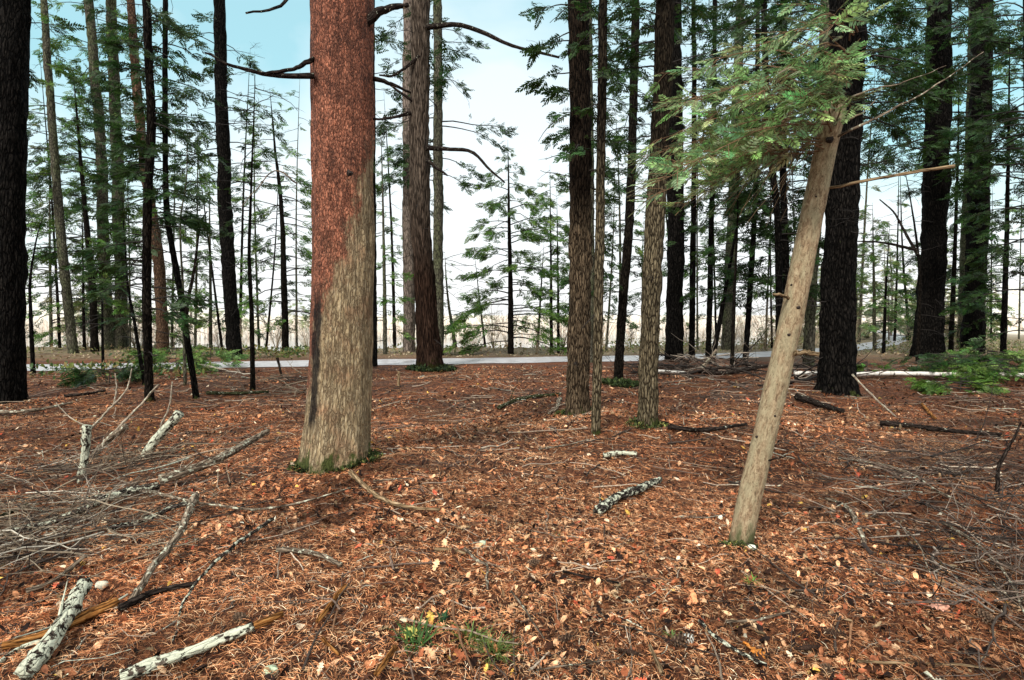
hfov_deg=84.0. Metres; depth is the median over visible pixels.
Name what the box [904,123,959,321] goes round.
thin sapling
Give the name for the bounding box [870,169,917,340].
thin sapling
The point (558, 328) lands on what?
dead sapling
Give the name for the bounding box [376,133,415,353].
young hemlock
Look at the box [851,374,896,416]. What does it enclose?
leaning stick
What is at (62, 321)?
bare shrub
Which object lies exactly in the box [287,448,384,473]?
moss patch
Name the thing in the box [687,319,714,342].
bare shrub
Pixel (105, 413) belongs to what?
bare twig
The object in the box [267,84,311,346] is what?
thin sapling
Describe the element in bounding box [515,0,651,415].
hemlock tree
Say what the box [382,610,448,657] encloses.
grass tuft
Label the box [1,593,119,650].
rotten log
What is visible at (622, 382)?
moss patch
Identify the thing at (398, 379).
wooden stake
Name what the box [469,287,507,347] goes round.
bare shrub
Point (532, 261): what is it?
young hemlock
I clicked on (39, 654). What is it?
lichen log
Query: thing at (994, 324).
distant tree
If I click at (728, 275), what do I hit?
leaning sapling
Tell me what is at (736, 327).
bare shrub
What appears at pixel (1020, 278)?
thin sapling
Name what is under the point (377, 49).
hemlock tree
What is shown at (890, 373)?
fallen birch
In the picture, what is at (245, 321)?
distant tree
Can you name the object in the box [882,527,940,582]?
bare twig
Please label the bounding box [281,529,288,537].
pine cone
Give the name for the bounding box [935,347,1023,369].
hemlock seedling
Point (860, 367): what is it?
hemlock seedling
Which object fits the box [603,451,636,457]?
bark piece
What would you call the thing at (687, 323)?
thin sapling
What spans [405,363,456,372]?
moss patch
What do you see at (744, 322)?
bare shrub
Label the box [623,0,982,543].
leaning tree
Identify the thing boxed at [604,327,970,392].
brush tangle
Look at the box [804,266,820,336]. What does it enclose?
distant tree
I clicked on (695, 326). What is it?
bare shrub
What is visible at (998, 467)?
bare twig
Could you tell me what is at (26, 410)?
fallen branch
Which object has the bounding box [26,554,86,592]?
fallen branch
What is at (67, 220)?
spruce tree
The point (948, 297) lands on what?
distant tree
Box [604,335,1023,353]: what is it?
ground cover
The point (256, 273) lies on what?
thin sapling
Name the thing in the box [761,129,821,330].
thin sapling
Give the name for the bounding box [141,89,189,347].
thin sapling
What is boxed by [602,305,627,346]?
bare shrub
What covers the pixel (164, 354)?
hemlock seedling
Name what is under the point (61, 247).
spruce tree
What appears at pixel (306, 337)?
bare shrub
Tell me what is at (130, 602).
fallen branch
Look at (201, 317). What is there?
distant tree
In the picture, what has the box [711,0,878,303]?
hemlock tree
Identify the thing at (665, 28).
hemlock tree
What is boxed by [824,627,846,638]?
pine cone
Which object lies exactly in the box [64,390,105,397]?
fallen branch
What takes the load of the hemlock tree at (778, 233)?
on the ground at (42, 357)
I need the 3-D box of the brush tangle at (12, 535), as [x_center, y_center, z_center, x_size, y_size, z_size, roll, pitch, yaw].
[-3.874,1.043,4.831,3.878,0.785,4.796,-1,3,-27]
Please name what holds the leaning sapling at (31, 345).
on the ground at (42, 357)
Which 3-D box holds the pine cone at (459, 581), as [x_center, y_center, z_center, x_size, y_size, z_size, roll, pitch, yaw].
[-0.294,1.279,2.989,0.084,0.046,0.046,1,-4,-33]
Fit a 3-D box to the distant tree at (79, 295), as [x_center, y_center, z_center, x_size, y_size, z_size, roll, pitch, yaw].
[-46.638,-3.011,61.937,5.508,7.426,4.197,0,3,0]
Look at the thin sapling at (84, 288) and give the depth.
22.95 m
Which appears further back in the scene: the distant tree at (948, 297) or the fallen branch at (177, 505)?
the distant tree at (948, 297)
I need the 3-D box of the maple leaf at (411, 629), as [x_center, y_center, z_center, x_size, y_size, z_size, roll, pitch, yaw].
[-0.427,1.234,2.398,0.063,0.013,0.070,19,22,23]
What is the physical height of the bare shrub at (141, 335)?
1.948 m
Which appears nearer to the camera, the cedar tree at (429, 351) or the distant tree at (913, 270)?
the cedar tree at (429, 351)
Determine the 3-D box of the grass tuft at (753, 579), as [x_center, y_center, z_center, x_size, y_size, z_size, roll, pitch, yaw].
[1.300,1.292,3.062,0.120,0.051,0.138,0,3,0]
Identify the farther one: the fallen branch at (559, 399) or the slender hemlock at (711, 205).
the slender hemlock at (711, 205)
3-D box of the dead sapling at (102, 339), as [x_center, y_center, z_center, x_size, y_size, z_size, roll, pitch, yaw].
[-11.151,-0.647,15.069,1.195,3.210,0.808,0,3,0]
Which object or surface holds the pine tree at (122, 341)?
on the ground at (42, 357)
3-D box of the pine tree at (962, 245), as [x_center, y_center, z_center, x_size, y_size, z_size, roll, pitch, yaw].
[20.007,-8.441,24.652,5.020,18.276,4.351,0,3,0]
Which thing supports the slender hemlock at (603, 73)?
on the ground at (42, 357)
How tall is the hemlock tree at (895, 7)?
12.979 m
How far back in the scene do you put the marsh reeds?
60.30 m
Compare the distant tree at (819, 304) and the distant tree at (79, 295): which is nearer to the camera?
the distant tree at (819, 304)
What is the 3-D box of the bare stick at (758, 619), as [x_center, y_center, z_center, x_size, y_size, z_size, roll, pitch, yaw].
[1.185,1.332,2.732,0.331,0.038,0.018,0,3,-8]
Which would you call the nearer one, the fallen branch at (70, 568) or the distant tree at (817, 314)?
the fallen branch at (70, 568)
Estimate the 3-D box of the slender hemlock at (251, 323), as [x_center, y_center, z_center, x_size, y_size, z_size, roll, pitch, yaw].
[-5.177,-2.038,11.245,2.144,6.363,1.505,-1,3,-29]
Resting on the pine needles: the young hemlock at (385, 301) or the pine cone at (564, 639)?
the pine cone at (564, 639)
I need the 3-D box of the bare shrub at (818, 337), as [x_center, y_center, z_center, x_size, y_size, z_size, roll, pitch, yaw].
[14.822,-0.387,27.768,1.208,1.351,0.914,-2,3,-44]
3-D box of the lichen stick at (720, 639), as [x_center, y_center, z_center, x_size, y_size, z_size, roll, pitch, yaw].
[0.964,1.347,2.533,0.054,0.049,0.355,-2,3,-32]
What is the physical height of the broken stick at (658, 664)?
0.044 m
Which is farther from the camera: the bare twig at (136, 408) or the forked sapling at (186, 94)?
the forked sapling at (186, 94)
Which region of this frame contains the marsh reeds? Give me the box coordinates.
[25,314,1023,338]
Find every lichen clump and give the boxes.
[95,581,108,589]
[263,665,278,674]
[684,633,693,643]
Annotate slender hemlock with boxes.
[188,75,303,389]
[565,0,637,434]
[649,0,736,359]
[680,0,760,355]
[689,0,818,362]
[704,164,769,367]
[893,77,1010,352]
[944,5,1023,354]
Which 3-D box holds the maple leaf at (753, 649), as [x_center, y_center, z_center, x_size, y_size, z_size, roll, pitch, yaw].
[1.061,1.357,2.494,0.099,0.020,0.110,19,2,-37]
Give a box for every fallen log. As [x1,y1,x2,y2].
[206,390,268,394]
[793,393,844,412]
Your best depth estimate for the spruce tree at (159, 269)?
21.61 m
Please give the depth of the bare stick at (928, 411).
8.47 m
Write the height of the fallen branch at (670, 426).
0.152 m
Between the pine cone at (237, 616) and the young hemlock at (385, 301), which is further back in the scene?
the young hemlock at (385, 301)
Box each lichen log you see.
[13,577,92,679]
[119,610,283,679]
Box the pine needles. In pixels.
[0,365,1023,679]
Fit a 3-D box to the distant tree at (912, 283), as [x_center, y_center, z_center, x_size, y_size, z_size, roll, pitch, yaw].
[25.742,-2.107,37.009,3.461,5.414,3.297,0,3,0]
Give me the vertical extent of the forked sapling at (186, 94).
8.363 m
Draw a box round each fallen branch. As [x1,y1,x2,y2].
[0,402,72,413]
[0,481,159,535]
[0,503,29,516]
[0,639,40,662]
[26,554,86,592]
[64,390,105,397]
[107,500,198,530]
[117,581,196,611]
[128,492,202,598]
[139,487,350,510]
[158,429,269,485]
[497,382,561,408]
[548,397,561,414]
[653,418,747,431]
[658,369,684,372]
[698,363,767,374]
[824,497,872,555]
[839,445,992,522]
[880,418,1001,435]
[939,508,1023,613]
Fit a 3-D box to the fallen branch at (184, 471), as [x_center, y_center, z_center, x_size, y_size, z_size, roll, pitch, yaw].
[-2.738,1.120,5.666,0.470,0.255,1.538,1,3,12]
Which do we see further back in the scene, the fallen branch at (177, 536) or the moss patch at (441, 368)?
the moss patch at (441, 368)
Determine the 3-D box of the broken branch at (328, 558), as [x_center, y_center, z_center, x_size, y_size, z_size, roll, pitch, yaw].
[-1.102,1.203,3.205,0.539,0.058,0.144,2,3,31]
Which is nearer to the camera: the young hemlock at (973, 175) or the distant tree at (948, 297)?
the young hemlock at (973, 175)
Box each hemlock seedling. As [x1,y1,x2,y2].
[56,364,154,388]
[128,340,221,372]
[173,344,249,367]
[856,359,895,376]
[880,351,1008,372]
[903,373,1010,395]
[932,358,1023,385]
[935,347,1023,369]
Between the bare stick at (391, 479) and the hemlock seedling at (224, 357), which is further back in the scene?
the hemlock seedling at (224, 357)
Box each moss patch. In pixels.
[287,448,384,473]
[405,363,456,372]
[554,406,591,417]
[601,376,638,388]
[625,417,668,430]
[717,539,758,550]
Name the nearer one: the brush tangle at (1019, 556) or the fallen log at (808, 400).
the brush tangle at (1019, 556)
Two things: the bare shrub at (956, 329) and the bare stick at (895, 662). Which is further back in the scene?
the bare shrub at (956, 329)
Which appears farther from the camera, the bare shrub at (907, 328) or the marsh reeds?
the marsh reeds
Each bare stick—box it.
[373,478,413,481]
[538,438,590,449]
[562,570,618,583]
[726,610,790,622]
[856,660,1001,670]
[920,403,936,419]
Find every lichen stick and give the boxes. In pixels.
[76,424,92,483]
[139,410,183,460]
[172,517,273,640]
[698,618,766,666]
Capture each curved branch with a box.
[348,469,439,510]
[434,547,466,554]
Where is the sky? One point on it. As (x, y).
(281, 36)
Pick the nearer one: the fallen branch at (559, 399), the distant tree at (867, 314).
the fallen branch at (559, 399)
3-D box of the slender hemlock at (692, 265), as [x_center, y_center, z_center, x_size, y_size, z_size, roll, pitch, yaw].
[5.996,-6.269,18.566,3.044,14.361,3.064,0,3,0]
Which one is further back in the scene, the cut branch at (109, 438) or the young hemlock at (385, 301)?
the young hemlock at (385, 301)
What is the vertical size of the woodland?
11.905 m
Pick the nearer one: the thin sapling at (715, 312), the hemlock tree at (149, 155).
the hemlock tree at (149, 155)
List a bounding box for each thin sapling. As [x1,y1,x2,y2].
[28,49,67,347]
[45,191,123,348]
[74,180,152,334]
[90,136,162,349]
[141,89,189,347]
[166,105,233,346]
[185,136,245,349]
[214,42,287,339]
[234,62,284,344]
[237,172,310,351]
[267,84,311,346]
[375,100,402,347]
[432,251,473,347]
[448,254,500,344]
[517,246,561,346]
[537,133,594,304]
[596,156,639,351]
[627,217,661,334]
[640,68,688,325]
[685,116,726,349]
[698,76,726,329]
[738,171,795,347]
[753,196,796,345]
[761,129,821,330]
[856,53,884,341]
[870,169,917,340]
[880,174,917,340]
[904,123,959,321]
[986,186,1003,335]
[1000,169,1023,338]
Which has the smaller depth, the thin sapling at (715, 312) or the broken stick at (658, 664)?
the broken stick at (658, 664)
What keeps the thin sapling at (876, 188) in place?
on the ground at (42, 357)
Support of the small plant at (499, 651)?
on the ground at (42, 357)
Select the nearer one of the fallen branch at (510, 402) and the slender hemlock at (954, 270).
the fallen branch at (510, 402)
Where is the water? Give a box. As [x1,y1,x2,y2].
[26,336,774,350]
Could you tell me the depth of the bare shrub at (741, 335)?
26.34 m
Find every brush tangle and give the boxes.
[0,414,317,610]
[182,360,307,401]
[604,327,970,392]
[698,376,1023,679]
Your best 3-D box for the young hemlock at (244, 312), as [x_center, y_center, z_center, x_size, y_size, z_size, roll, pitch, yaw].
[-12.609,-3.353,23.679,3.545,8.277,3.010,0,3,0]
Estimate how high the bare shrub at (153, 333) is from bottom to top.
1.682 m
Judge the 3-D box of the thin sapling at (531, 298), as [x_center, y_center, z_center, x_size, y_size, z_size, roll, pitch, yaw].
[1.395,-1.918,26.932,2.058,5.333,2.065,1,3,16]
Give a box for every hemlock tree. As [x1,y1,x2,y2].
[0,0,87,403]
[27,67,142,351]
[58,0,222,401]
[162,0,286,359]
[372,0,408,365]
[376,0,517,355]
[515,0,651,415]
[587,0,738,428]
[591,0,685,378]
[626,0,719,361]
[675,0,828,333]
[707,0,977,396]
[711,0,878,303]
[729,0,969,365]
[860,0,1023,358]
[868,0,1023,353]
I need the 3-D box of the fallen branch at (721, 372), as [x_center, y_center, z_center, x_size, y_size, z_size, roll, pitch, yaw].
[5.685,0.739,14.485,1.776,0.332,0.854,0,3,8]
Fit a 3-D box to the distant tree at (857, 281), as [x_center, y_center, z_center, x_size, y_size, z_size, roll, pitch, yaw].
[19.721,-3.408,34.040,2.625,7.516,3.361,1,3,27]
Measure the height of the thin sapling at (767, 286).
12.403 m
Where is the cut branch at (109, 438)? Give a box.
[90,423,128,455]
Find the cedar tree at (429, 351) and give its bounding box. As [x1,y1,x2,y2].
[374,0,559,368]
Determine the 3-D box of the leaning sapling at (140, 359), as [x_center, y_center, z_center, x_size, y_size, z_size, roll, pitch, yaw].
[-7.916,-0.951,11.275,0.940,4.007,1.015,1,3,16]
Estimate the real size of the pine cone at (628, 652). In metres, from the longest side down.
0.103 x 0.057 x 0.056 m
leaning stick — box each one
[700,349,717,367]
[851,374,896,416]
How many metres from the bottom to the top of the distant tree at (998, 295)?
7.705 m
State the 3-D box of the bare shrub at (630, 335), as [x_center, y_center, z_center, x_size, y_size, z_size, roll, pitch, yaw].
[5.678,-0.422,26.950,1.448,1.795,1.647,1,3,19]
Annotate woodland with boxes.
[26,276,1023,324]
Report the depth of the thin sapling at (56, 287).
23.90 m
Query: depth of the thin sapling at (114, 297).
25.29 m
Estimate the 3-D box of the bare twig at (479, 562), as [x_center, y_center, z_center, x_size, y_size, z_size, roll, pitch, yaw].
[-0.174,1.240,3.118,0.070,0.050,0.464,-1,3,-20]
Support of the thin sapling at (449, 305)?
on the ground at (42, 357)
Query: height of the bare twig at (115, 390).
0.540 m
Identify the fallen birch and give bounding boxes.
[793,371,1023,376]
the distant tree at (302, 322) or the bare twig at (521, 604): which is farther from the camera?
the distant tree at (302, 322)
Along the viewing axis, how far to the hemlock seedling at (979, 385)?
11.08 m
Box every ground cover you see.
[26,341,614,356]
[27,343,309,378]
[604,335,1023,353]
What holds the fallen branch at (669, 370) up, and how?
on the ground at (42, 357)
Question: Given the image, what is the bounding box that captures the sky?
[25,0,1023,315]
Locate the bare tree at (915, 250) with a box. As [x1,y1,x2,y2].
[857,158,973,361]
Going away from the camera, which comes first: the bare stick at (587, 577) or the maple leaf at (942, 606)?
the maple leaf at (942, 606)
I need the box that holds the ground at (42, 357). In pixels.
[0,315,1023,679]
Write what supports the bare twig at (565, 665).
on the ground at (42, 357)
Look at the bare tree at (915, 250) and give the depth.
18.87 m
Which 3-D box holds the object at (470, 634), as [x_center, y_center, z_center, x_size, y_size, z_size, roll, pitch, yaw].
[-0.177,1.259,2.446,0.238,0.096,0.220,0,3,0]
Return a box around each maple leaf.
[404,626,417,638]
[742,641,765,658]
[928,601,949,610]
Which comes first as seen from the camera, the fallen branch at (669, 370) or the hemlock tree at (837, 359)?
the hemlock tree at (837, 359)
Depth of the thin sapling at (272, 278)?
23.20 m
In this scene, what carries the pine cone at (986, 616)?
on the pine needles
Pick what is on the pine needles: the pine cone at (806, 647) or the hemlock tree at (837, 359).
the pine cone at (806, 647)
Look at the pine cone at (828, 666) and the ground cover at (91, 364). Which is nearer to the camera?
the pine cone at (828, 666)
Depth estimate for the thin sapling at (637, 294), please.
26.15 m
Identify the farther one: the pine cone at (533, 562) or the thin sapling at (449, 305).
the thin sapling at (449, 305)
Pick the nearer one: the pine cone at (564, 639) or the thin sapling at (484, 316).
the pine cone at (564, 639)
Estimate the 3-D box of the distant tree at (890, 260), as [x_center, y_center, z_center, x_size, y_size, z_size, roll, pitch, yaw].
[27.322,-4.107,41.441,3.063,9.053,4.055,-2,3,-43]
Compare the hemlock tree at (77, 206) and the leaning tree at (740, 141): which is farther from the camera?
the hemlock tree at (77, 206)
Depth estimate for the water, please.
46.53 m
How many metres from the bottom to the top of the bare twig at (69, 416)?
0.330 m
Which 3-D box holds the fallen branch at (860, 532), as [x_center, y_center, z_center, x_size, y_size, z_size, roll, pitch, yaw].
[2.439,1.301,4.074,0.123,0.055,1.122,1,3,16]
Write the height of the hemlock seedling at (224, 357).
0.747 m
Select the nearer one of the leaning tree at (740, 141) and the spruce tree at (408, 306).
the leaning tree at (740, 141)
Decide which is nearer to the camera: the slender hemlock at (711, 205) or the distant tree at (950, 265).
the slender hemlock at (711, 205)
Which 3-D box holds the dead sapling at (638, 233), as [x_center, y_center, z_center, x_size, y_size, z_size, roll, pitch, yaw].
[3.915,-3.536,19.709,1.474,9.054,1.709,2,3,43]
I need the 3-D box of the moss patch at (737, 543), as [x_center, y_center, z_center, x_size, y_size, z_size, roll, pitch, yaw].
[1.439,1.309,3.639,0.275,0.092,0.230,0,3,0]
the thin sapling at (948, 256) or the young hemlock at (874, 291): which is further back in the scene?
the thin sapling at (948, 256)
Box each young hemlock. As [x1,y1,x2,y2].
[178,165,248,349]
[231,89,311,353]
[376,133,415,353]
[443,148,569,354]
[518,170,569,350]
[856,203,915,350]
[917,0,1023,354]
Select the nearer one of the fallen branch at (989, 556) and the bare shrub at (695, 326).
the fallen branch at (989, 556)
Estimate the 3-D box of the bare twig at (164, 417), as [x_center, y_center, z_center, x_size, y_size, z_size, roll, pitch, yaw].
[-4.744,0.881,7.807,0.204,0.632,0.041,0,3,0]
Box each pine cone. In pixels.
[232,612,248,622]
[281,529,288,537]
[449,579,462,585]
[526,558,539,566]
[555,631,576,644]
[618,645,640,657]
[671,632,694,645]
[748,651,767,660]
[793,641,819,652]
[795,592,814,604]
[818,663,832,672]
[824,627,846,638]
[975,608,996,625]
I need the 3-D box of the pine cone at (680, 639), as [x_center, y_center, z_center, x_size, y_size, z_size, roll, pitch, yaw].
[0.770,1.348,2.566,0.110,0.060,0.060,-1,11,-15]
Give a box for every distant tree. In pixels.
[54,283,88,326]
[180,281,204,330]
[201,289,255,334]
[281,298,309,330]
[801,267,819,336]
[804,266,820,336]
[815,303,865,331]
[821,254,866,313]
[856,243,910,337]
[856,259,897,322]
[856,261,870,335]
[856,276,911,339]
[858,232,898,332]
[861,221,913,334]
[883,268,915,336]
[898,268,945,333]
[911,256,957,338]
[945,253,959,334]
[945,284,957,332]
[946,252,1012,328]
[956,261,998,334]
[986,319,1000,334]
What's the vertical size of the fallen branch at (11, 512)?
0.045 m
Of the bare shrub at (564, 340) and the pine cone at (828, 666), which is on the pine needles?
the pine cone at (828, 666)
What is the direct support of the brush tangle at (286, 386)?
on the ground at (42, 357)
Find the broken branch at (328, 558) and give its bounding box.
[276,546,342,566]
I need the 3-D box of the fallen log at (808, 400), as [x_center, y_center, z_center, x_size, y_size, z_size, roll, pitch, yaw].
[5.118,1.057,9.417,0.233,0.168,1.480,0,3,0]
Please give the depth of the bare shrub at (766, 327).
24.34 m
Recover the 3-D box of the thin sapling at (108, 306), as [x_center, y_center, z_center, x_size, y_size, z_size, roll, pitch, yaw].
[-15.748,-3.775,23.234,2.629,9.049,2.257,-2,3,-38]
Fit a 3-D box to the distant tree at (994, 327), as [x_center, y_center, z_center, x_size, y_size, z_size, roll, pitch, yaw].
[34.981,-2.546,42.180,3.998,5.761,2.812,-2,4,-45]
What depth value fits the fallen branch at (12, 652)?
2.48 m
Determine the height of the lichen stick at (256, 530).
0.034 m
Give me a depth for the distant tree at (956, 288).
35.92 m
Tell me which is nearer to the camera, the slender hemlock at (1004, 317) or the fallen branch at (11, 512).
the fallen branch at (11, 512)
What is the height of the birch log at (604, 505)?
0.116 m
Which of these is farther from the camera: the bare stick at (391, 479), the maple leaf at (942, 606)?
the bare stick at (391, 479)
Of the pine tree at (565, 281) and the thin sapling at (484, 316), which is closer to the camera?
the pine tree at (565, 281)
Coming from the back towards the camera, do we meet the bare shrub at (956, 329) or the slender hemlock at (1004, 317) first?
the bare shrub at (956, 329)
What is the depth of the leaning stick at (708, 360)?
15.96 m
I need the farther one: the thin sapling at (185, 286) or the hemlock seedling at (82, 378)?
the thin sapling at (185, 286)
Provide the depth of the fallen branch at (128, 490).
4.64 m
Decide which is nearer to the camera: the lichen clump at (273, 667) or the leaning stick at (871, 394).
the lichen clump at (273, 667)
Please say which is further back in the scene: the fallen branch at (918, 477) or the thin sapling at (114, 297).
the thin sapling at (114, 297)
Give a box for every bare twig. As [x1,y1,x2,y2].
[56,403,84,424]
[92,369,131,428]
[112,373,117,406]
[118,384,169,426]
[159,381,172,426]
[463,547,488,589]
[510,590,546,638]
[536,635,626,676]
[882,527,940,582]
[983,421,1021,493]
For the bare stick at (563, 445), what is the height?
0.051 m
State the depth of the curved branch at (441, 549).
3.31 m
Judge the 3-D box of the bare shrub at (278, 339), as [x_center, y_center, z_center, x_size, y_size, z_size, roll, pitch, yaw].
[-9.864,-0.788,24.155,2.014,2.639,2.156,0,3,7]
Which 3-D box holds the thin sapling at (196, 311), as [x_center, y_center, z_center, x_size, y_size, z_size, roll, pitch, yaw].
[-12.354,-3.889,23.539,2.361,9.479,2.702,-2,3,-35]
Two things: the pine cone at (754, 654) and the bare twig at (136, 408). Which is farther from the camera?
the bare twig at (136, 408)
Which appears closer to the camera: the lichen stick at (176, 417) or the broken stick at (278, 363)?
the lichen stick at (176, 417)
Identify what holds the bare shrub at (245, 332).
on the ground at (42, 357)
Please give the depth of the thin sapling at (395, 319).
25.03 m
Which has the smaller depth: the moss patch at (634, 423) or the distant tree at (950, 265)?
the moss patch at (634, 423)
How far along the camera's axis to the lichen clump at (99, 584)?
3.18 m
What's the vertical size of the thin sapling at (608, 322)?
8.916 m
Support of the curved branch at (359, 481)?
on the ground at (42, 357)
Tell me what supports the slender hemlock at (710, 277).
on the ground at (42, 357)
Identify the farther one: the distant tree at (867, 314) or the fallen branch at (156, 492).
the distant tree at (867, 314)
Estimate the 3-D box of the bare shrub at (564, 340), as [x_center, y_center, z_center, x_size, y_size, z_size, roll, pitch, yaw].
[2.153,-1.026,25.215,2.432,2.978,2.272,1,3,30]
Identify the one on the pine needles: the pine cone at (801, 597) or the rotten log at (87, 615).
the pine cone at (801, 597)
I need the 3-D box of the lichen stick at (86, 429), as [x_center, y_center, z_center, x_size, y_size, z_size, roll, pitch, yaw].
[-4.061,1.082,5.407,0.161,0.564,0.084,0,3,0]
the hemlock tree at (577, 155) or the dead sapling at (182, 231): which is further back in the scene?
the dead sapling at (182, 231)
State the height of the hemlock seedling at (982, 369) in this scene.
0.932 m
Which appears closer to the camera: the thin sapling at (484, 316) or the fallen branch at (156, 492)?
the fallen branch at (156, 492)
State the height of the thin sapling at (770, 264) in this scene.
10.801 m
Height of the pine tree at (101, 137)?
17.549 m
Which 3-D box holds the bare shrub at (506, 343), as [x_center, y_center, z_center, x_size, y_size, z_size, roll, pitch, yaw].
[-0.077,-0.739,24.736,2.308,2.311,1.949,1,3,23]
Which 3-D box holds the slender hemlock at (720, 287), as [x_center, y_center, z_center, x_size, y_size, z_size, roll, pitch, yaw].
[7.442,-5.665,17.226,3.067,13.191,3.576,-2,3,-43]
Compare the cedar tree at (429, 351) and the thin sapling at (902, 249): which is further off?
the thin sapling at (902, 249)
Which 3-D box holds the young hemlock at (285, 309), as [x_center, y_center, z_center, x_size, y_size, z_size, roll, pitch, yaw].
[-8.832,-4.560,22.689,4.857,10.646,4.153,-1,3,-24]
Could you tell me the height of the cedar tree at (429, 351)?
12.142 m
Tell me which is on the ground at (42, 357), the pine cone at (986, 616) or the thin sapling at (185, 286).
the thin sapling at (185, 286)
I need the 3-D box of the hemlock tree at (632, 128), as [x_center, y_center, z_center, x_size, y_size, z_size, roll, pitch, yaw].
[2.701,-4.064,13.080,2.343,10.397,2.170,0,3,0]
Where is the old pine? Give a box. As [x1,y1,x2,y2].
[205,0,410,475]
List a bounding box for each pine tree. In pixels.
[26,0,207,348]
[27,0,177,349]
[540,0,638,362]
[660,0,801,349]
[913,2,1023,348]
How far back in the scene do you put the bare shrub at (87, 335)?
26.52 m
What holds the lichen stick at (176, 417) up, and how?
on the ground at (42, 357)
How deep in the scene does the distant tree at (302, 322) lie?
62.09 m
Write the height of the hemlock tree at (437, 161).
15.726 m
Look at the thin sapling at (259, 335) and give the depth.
24.87 m
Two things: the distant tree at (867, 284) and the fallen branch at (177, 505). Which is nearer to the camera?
the fallen branch at (177, 505)
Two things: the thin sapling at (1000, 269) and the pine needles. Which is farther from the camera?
the thin sapling at (1000, 269)
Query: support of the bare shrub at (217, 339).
on the ground at (42, 357)
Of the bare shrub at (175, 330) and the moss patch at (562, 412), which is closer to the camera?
the moss patch at (562, 412)
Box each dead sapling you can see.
[67,259,114,368]
[125,101,257,384]
[547,192,566,352]
[605,108,643,331]
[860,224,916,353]
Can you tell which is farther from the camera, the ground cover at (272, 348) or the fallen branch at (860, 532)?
the ground cover at (272, 348)
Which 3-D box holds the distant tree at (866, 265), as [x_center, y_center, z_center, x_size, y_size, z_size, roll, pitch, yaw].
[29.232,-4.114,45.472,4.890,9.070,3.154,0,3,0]
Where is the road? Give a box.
[26,331,905,370]
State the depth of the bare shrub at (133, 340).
24.76 m
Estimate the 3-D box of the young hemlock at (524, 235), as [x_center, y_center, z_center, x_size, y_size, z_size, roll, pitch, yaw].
[0.063,-3.253,21.863,5.885,8.716,4.674,0,3,0]
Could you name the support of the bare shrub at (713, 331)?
on the ground at (42, 357)
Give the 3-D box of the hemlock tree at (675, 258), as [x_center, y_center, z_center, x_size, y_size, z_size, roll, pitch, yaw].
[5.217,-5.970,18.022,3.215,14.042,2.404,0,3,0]
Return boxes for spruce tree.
[25,105,100,346]
[26,0,136,353]
[76,0,213,354]
[377,0,452,351]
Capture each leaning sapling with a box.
[28,199,70,374]
[91,192,143,384]
[689,188,774,363]
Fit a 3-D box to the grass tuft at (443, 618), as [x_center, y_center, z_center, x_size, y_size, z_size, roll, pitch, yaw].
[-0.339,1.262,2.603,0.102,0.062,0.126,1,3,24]
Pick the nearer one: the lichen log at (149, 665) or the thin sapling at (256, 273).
the lichen log at (149, 665)
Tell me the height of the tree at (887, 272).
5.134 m
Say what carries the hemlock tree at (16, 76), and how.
on the ground at (42, 357)
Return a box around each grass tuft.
[382,610,448,657]
[434,607,448,626]
[742,572,761,584]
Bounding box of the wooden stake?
[397,371,399,386]
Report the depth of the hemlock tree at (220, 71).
18.73 m
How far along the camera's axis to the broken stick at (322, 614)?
2.57 m
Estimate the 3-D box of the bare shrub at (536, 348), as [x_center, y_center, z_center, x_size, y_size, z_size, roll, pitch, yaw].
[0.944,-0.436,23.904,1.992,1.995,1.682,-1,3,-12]
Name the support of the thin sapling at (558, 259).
on the ground at (42, 357)
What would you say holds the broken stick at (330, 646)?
on the ground at (42, 357)
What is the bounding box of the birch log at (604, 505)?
[593,476,661,515]
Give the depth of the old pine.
5.01 m
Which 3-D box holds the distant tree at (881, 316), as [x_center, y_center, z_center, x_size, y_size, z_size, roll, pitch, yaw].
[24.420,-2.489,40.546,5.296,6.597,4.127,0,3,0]
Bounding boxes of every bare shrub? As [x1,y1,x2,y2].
[50,307,81,341]
[78,312,98,346]
[105,295,141,346]
[131,323,155,346]
[137,321,169,344]
[153,306,193,347]
[169,302,207,344]
[199,315,225,347]
[240,313,258,348]
[254,299,305,351]
[292,308,309,347]
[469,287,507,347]
[488,300,527,344]
[517,309,559,352]
[547,296,568,346]
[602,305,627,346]
[625,317,640,346]
[663,312,702,341]
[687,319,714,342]
[704,319,721,339]
[713,311,743,338]
[735,305,764,339]
[735,311,757,346]
[741,293,775,349]
[815,319,819,344]
[896,311,912,340]
[944,310,962,345]
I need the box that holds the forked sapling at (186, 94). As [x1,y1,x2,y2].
[99,0,228,398]
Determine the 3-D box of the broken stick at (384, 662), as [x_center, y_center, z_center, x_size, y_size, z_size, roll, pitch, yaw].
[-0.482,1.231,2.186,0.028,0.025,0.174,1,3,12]
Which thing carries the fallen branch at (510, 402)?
on the ground at (42, 357)
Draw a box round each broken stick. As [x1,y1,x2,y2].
[276,357,281,375]
[315,584,347,622]
[321,637,339,655]
[373,645,397,676]
[648,644,663,674]

